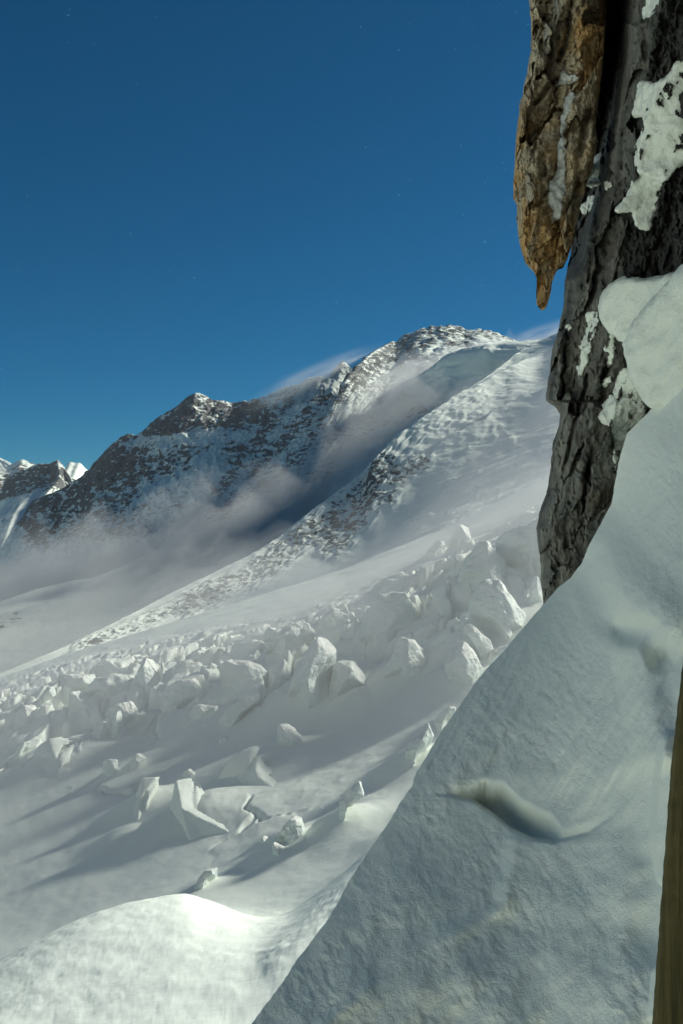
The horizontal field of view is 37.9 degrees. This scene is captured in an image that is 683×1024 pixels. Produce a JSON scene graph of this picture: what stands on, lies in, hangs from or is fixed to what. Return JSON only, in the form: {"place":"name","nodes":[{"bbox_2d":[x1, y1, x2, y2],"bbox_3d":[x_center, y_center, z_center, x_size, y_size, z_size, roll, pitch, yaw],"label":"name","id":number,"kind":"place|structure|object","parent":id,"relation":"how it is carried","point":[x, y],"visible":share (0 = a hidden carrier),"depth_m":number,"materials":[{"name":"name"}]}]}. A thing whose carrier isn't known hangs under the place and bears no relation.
{"place":"outdoors","nodes":[
{"label":"outdoors","id":0,"kind":"place"},
{"bbox_2d":[0,460,74,548],"bbox_3d":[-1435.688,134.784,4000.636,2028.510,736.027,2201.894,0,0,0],"label":"ridge","id":1,"kind":"structure","parent":0,"point":[21,490],"depth_m":4369.18,"materials":[{"name":"white snow"}]},
{"bbox_2d":[0,458,87,490],"bbox_3d":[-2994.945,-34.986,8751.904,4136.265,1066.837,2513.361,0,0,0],"label":"distant peak","id":2,"kind":"structure","parent":0,"point":[75,471],"depth_m":8844.93,"materials":[{"name":"white snow"}]},
{"bbox_2d":[0,376,339,601],"bbox_3d":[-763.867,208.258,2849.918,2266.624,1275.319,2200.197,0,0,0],"label":"pyramid mountain","id":3,"kind":"structure","parent":0,"point":[126,499],"depth_m":2942.28,"materials":[{"name":"grey stone"}]},
{"bbox_2d":[0,324,515,672],"bbox_3d":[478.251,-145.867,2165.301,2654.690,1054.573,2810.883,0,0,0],"label":"peak","id":4,"kind":"structure","parent":0,"point":[371,414],"depth_m":1593.16,"materials":[{"name":"white snow"}]},
{"bbox_2d":[0,477,548,1023],"bbox_3d":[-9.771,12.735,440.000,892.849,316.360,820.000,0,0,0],"label":"glacier","id":5,"kind":"object","parent":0,"point":[136,927],"visible":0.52,"depth_m":223.20,"materials":[{"name":"white snow"}]},
{"bbox_2d":[6,743,19,755],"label":"serac","id":6,"kind":"object","parent":5,"relation":"on","point":[11,748],"visible":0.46,"depth_m":354.62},
{"bbox_2d":[14,741,30,759],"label":"serac","id":7,"kind":"object","parent":5,"relation":"on","point":[21,748],"visible":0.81,"depth_m":337.14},
{"bbox_2d":[12,704,36,731],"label":"serac","id":8,"kind":"object","parent":5,"relation":"on","point":[24,719],"visible":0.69,"depth_m":395.13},
{"bbox_2d":[42,687,55,699],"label":"serac","id":9,"kind":"object","parent":5,"relation":"on","point":[49,692],"visible":1,"depth_m":415.65,"materials":[{"name":"white ice"}]},
{"bbox_2d":[33,737,73,777],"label":"serac","id":10,"kind":"object","parent":5,"relation":"on","point":[48,759],"visible":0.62,"depth_m":310.97,"materials":[{"name":"white ice"}]},
{"bbox_2d":[47,709,67,735],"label":"serac","id":11,"kind":"object","parent":5,"relation":"on","point":[50,724],"visible":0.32,"depth_m":374.95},
{"bbox_2d":[57,674,95,704],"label":"serac","id":12,"kind":"object","parent":5,"relation":"on","point":[75,682],"visible":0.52,"depth_m":425.24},
{"bbox_2d":[68,691,96,711],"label":"serac","id":13,"kind":"object","parent":5,"relation":"on","point":[77,702],"visible":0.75,"depth_m":373.69,"materials":[{"name":"white ice"}]},
{"bbox_2d":[91,721,109,737],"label":"serac","id":14,"kind":"object","parent":5,"relation":"on","point":[101,729],"visible":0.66,"depth_m":323.45,"materials":[{"name":"white ice"}]},
{"bbox_2d":[85,673,133,702],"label":"serac","id":15,"kind":"object","parent":5,"relation":"on","point":[108,687],"visible":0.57,"depth_m":383.40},
{"bbox_2d":[102,759,117,776],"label":"serac","id":16,"kind":"object","parent":5,"relation":"on","point":[110,767],"visible":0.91,"depth_m":275.15,"materials":[{"name":"white ice"}]},
{"bbox_2d":[103,658,128,674],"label":"serac","id":17,"kind":"object","parent":5,"relation":"on","point":[108,665],"visible":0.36,"depth_m":483.36,"materials":[{"name":"white ice"}]},
{"bbox_2d":[111,711,121,735],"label":"serac","id":18,"kind":"object","parent":5,"relation":"on","point":[116,725],"visible":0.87,"depth_m":323.67,"materials":[{"name":"white ice"}]},
{"bbox_2d":[106,701,137,725],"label":"serac","id":19,"kind":"object","parent":5,"relation":"on","point":[129,710],"visible":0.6,"depth_m":334.11,"materials":[{"name":"white ice"}]},
{"bbox_2d":[130,753,145,769],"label":"serac","id":20,"kind":"object","parent":5,"relation":"on","point":[137,760],"visible":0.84,"depth_m":276.38,"materials":[{"name":"white ice"}]},
{"bbox_2d":[134,699,148,711],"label":"serac","id":21,"kind":"object","parent":5,"relation":"on","point":[140,703],"visible":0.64,"depth_m":367.15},
{"bbox_2d":[133,777,159,819],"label":"serac","id":22,"kind":"object","parent":5,"relation":"on","point":[148,788],"visible":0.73,"depth_m":233.41,"materials":[{"name":"white ice"}]},
{"bbox_2d":[137,658,159,698],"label":"serac","id":23,"kind":"object","parent":5,"relation":"on","point":[148,678],"visible":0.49,"depth_m":378.27,"materials":[{"name":"white ice"}]},
{"bbox_2d":[159,678,203,712],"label":"serac","id":24,"kind":"object","parent":5,"relation":"on","point":[181,693],"visible":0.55,"depth_m":330.39,"materials":[{"name":"white ice"}]},
{"bbox_2d":[173,662,202,674],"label":"serac","id":25,"kind":"object","parent":5,"relation":"on","point":[192,667],"visible":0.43,"depth_m":378.46,"materials":[{"name":"white ice"}]},
{"bbox_2d":[181,769,195,777],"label":"serac","id":26,"kind":"object","parent":5,"relation":"on","point":[189,773],"visible":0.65,"depth_m":250.72,"materials":[{"name":"white ice"}]},
{"bbox_2d":[192,650,204,661],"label":"serac","id":27,"kind":"object","parent":5,"relation":"on","point":[195,657],"visible":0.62,"depth_m":396.71,"materials":[{"name":"white ice"}]},
{"bbox_2d":[170,778,227,839],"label":"serac","id":28,"kind":"object","parent":5,"relation":"on","point":[189,816],"visible":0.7,"depth_m":203.53,"materials":[{"name":"white ice"}]},
{"bbox_2d":[190,703,218,719],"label":"serac","id":29,"kind":"object","parent":5,"relation":"on","point":[200,711],"visible":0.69,"depth_m":306.96,"materials":[{"name":"white snow"}]},
{"bbox_2d":[195,868,217,888],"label":"serac","id":30,"kind":"object","parent":5,"relation":"on","point":[207,876],"visible":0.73,"depth_m":158.04,"materials":[{"name":"white ice"}]},
{"bbox_2d":[207,663,216,668],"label":"serac","id":31,"kind":"object","parent":5,"relation":"on","point":[212,666],"visible":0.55,"depth_m":347.45,"materials":[{"name":"white ice"}]},
{"bbox_2d":[219,737,228,743],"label":"serac","id":32,"kind":"object","parent":5,"relation":"on","point":[224,739],"visible":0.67,"depth_m":277.63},
{"bbox_2d":[218,693,260,726],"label":"serac","id":33,"kind":"object","parent":5,"relation":"on","point":[232,714],"visible":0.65,"depth_m":289.35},
{"bbox_2d":[218,659,267,688],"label":"serac","id":34,"kind":"object","parent":5,"relation":"on","point":[235,674],"visible":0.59,"depth_m":318.41,"materials":[{"name":"white ice"}]},
{"bbox_2d":[218,746,275,786],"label":"serac","id":35,"kind":"object","parent":5,"relation":"on","point":[257,772],"visible":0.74,"depth_m":232.60,"materials":[{"name":"white ice"}]},
{"bbox_2d":[230,640,264,659],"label":"serac","id":36,"kind":"object","parent":5,"relation":"on","point":[239,650],"visible":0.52,"depth_m":362.84,"materials":[{"name":"white ice"}]},
{"bbox_2d":[259,836,267,843],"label":"serac","id":37,"kind":"object","parent":5,"relation":"on","point":[263,838],"visible":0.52,"depth_m":173.66,"materials":[{"name":"white ice"}]},
{"bbox_2d":[272,840,283,855],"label":"serac","id":38,"kind":"object","parent":5,"relation":"on","point":[277,848],"visible":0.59,"depth_m":165.25,"materials":[{"name":"white ice"}]},
{"bbox_2d":[262,624,302,656],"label":"serac","id":39,"kind":"object","parent":5,"relation":"on","point":[290,637],"visible":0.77,"depth_m":332.61,"materials":[{"name":"white ice"}]},
{"bbox_2d":[276,815,303,843],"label":"serac","id":40,"kind":"object","parent":5,"relation":"on","point":[292,830],"visible":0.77,"depth_m":168.27,"materials":[{"name":"white ice"}]},
{"bbox_2d":[277,723,302,746],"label":"serac","id":41,"kind":"object","parent":5,"relation":"on","point":[288,735],"visible":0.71,"depth_m":249.40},
{"bbox_2d":[265,622,315,654],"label":"serac","id":42,"kind":"object","parent":5,"relation":"on","point":[307,634],"visible":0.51,"depth_m":335.72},
{"bbox_2d":[287,637,336,708],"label":"serac","id":43,"kind":"object","parent":5,"relation":"on","point":[312,675],"visible":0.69,"depth_m":275.41,"materials":[{"name":"white ice"}]},
{"bbox_2d":[318,608,355,625],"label":"serac","id":44,"kind":"object","parent":5,"relation":"on","point":[334,616],"visible":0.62,"depth_m":358.73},
{"bbox_2d":[333,623,352,639],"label":"serac","id":45,"kind":"object","parent":5,"relation":"on","point":[341,631],"visible":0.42,"depth_m":341.61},
{"bbox_2d":[328,660,365,696],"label":"serac","id":46,"kind":"object","parent":5,"relation":"on","point":[347,674],"visible":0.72,"depth_m":278.48,"materials":[{"name":"white ice"}]},
{"bbox_2d":[339,781,363,820],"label":"serac","id":47,"kind":"object","parent":5,"relation":"on","point":[353,794],"visible":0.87,"depth_m":167.50,"materials":[{"name":"white ice"}]},
{"bbox_2d":[358,606,369,617],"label":"serac","id":48,"kind":"object","parent":5,"relation":"on","point":[362,611],"visible":0.52,"depth_m":352.63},
{"bbox_2d":[357,591,414,649],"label":"serac","id":49,"kind":"object","parent":5,"relation":"on","point":[388,616],"visible":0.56,"depth_m":313.28,"materials":[{"name":"white ice"}]},
{"bbox_2d":[378,573,418,594],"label":"serac","id":50,"kind":"object","parent":5,"relation":"on","point":[387,584],"visible":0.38,"depth_m":416.19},
{"bbox_2d":[384,636,426,677],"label":"serac","id":51,"kind":"object","parent":5,"relation":"on","point":[407,658],"visible":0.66,"depth_m":273.17,"materials":[{"name":"white ice"}]},
{"bbox_2d":[404,723,433,766],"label":"serac","id":52,"kind":"object","parent":5,"relation":"on","point":[416,746],"visible":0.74,"depth_m":191.75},
{"bbox_2d":[417,623,437,643],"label":"serac","id":53,"kind":"object","parent":5,"relation":"on","point":[429,631],"visible":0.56,"depth_m":297.70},
{"bbox_2d":[425,540,444,557],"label":"serac","id":54,"kind":"object","parent":5,"relation":"on","point":[436,547],"visible":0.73,"depth_m":525.71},
{"bbox_2d":[434,706,455,730],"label":"serac","id":55,"kind":"object","parent":5,"relation":"on","point":[443,717],"visible":0.73,"depth_m":217.33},
{"bbox_2d":[451,552,457,571],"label":"serac","id":56,"kind":"object","parent":5,"relation":"on","point":[454,560],"visible":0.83,"depth_m":372.12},
{"bbox_2d":[449,524,470,546],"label":"serac","id":57,"kind":"object","parent":5,"relation":"on","point":[461,535],"visible":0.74,"depth_m":485.63,"materials":[{"name":"white ice"}]},
{"bbox_2d":[444,641,482,683],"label":"serac","id":58,"kind":"object","parent":5,"relation":"on","point":[462,664],"visible":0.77,"depth_m":244.37,"materials":[{"name":"white ice"}]},
{"bbox_2d":[462,622,493,658],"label":"serac","id":59,"kind":"object","parent":5,"relation":"on","point":[477,640],"visible":0.69,"depth_m":256.43,"materials":[{"name":"white ice"}]},
{"bbox_2d":[458,541,506,590],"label":"serac","id":60,"kind":"object","parent":5,"relation":"on","point":[483,560],"visible":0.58,"depth_m":312.15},
{"bbox_2d":[487,645,506,662],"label":"serac","id":61,"kind":"object","parent":5,"relation":"on","point":[495,653],"visible":0.4,"depth_m":253.02,"materials":[{"name":"white ice"}]},
{"bbox_2d":[469,579,525,639],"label":"serac","id":62,"kind":"object","parent":5,"relation":"on","point":[494,607],"visible":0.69,"depth_m":262.86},
{"bbox_2d":[495,519,539,570],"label":"serac","id":63,"kind":"object","parent":5,"relation":"on","point":[515,544],"visible":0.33,"depth_m":320.56,"materials":[{"name":"white ice"}]},
{"bbox_2d":[523,589,528,603],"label":"serac","id":64,"kind":"object","parent":5,"relation":"on","point":[526,594],"visible":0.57,"depth_m":288.04,"materials":[{"name":"white ice"}]},
{"bbox_2d":[528,576,542,601],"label":"serac","id":65,"kind":"object","parent":5,"relation":"on","point":[535,595],"visible":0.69,"depth_m":281.51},
{"bbox_2d":[0,333,559,676],"bbox_3d":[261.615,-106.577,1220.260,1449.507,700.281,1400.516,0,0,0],"label":"shoulder","id":66,"kind":"object","parent":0,"point":[487,441],"visible":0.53,"depth_m":1097.02},
{"bbox_2d":[0,0,571,469],"label":"sky","id":67,"kind":"structure","parent":0,"point":[116,194],"materials":[{"name":"blue"}]},
{"bbox_2d":[329,361,351,383],"bbox_3d":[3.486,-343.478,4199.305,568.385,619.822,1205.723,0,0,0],"label":"peak","id":68,"kind":"structure","parent":0,"point":[341,370],"depth_m":4229.46,"materials":[{"name":"white snow"}]},
{"bbox_2d":[252,389,682,1023],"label":"snow bank","id":69,"kind":"structure","parent":0,"point":[510,869],"depth_m":3.46,"materials":[{"name":"white snow"}]},
{"bbox_2d":[399,340,539,408],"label":"snow shelf","id":70,"kind":"object","parent":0,"point":[442,380],"visible":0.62,"depth_m":1775.22,"materials":[{"name":"white snow"}]},
{"bbox_2d":[536,0,682,603],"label":"cliff","id":71,"kind":"structure","parent":0,"point":[610,245],"depth_m":6.03,"materials":[{"name":"grey stone"}]},
{"bbox_2d":[513,0,606,310],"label":"rock overhang","id":72,"kind":"object","parent":71,"relation":"attached to","point":[567,36],"visible":0.98,"depth_m":5.87,"materials":[{"name":"brown stone"}]},
{"bbox_2d":[548,91,574,223],"bbox_3d":[1.300,-2.089,5.848,0.188,0.767,0.206,0,0,29],"label":"snow patch","id":73,"kind":"object","parent":72,"relation":"on","point":[557,188],"visible":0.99,"depth_m":5.83,"materials":[{"name":"white snow"}]},
{"bbox_2d":[555,70,578,87],"bbox_3d":[1.311,-2.557,5.896,0.102,0.096,0.234,0,0,-25],"label":"snow patch","id":74,"kind":"object","parent":72,"relation":"on","point":[564,77],"visible":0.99,"depth_m":5.83,"materials":[{"name":"white snow"}]},
{"bbox_2d":[565,324,571,330],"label":"snow patch","id":75,"kind":"object","parent":71,"relation":"on","point":[568,328],"visible":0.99,"depth_m":6.22,"materials":[{"name":"white snow"}]},
{"bbox_2d":[576,311,598,375],"bbox_3d":[1.493,-1.025,6.047,0.079,0.380,0.376,0,0,0],"label":"snow patch","id":76,"kind":"object","parent":71,"relation":"on","point":[585,343],"visible":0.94,"depth_m":6.01,"materials":[{"name":"white snow"}]},
{"bbox_2d":[580,195,594,213],"bbox_3d":[1.734,-2.145,6.965,0.078,0.204,0.503,0,0,4],"label":"snow patch","id":77,"kind":"object","parent":71,"relation":"on","point":[584,206],"visible":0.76,"depth_m":6.97,"materials":[{"name":"white snow"}]},
{"bbox_2d":[586,152,602,187],"bbox_3d":[1.648,-2.254,6.521,0.128,0.361,0.558,0,0,23],"label":"snow patch","id":78,"kind":"object","parent":71,"relation":"on","point":[593,181],"visible":0.69,"depth_m":6.58,"materials":[{"name":"white snow"}]},
{"bbox_2d":[602,376,610,387],"bbox_3d":[1.578,-0.776,5.944,0.058,0.063,0.178,0,0,0],"label":"snow patch","id":79,"kind":"object","parent":71,"relation":"on","point":[606,381],"visible":0.99,"depth_m":5.90,"materials":[{"name":"white snow"}]},
{"bbox_2d":[604,181,611,190],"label":"snow patch","id":80,"kind":"object","parent":71,"relation":"on","point":[607,184],"visible":0.99,"depth_m":5.86,"materials":[{"name":"white snow"}]},
{"bbox_2d":[603,334,615,367],"bbox_3d":[1.562,-0.942,5.815,0.068,0.164,0.297,0,0,5],"label":"snow patch","id":81,"kind":"object","parent":71,"relation":"on","point":[609,349],"visible":0.97,"depth_m":5.76,"materials":[{"name":"white snow"}]},
{"bbox_2d":[598,368,647,470],"bbox_3d":[1.673,-0.548,5.913,0.306,0.607,0.356,0,0,-37],"label":"snow patch","id":82,"kind":"object","parent":71,"relation":"on","point":[615,411],"visible":0.82,"depth_m":5.82,"materials":[{"name":"white snow"}]},
{"bbox_2d":[598,272,673,341],"bbox_3d":[1.663,-1.143,5.548,0.290,0.458,0.950,0,0,-21],"label":"snow pillow","id":83,"kind":"object","parent":71,"relation":"on","point":[623,300],"visible":0.57,"depth_m":5.47,"materials":[{"name":"white snow"}]},
{"bbox_2d":[615,61,682,230],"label":"snow patch","id":84,"kind":"object","parent":71,"relation":"on","point":[663,127],"visible":0.94,"depth_m":5.27,"materials":[{"name":"white snow"}]},
{"bbox_2d":[642,0,658,19],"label":"snow patch","id":85,"kind":"object","parent":71,"relation":"on","point":[648,7],"visible":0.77,"depth_m":5.28,"materials":[{"name":"white snow"}]},
{"bbox_2d":[622,264,682,408],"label":"snow pillow","id":86,"kind":"object","parent":71,"relation":"on","point":[652,344],"visible":0.94,"depth_m":5.03,"materials":[{"name":"white snow"}]},
{"bbox_3d":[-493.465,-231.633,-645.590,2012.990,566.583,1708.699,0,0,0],"label":"snowfield","id":87,"kind":"structure","parent":0,"visible":0},
{"bbox_2d":[652,666,682,1023],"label":"wooden post","id":88,"kind":"object","parent":87,"relation":"on","point":[668,1000],"visible":1,"depth_m":1.15,"materials":[{"name":"brown wood"}]}
]}

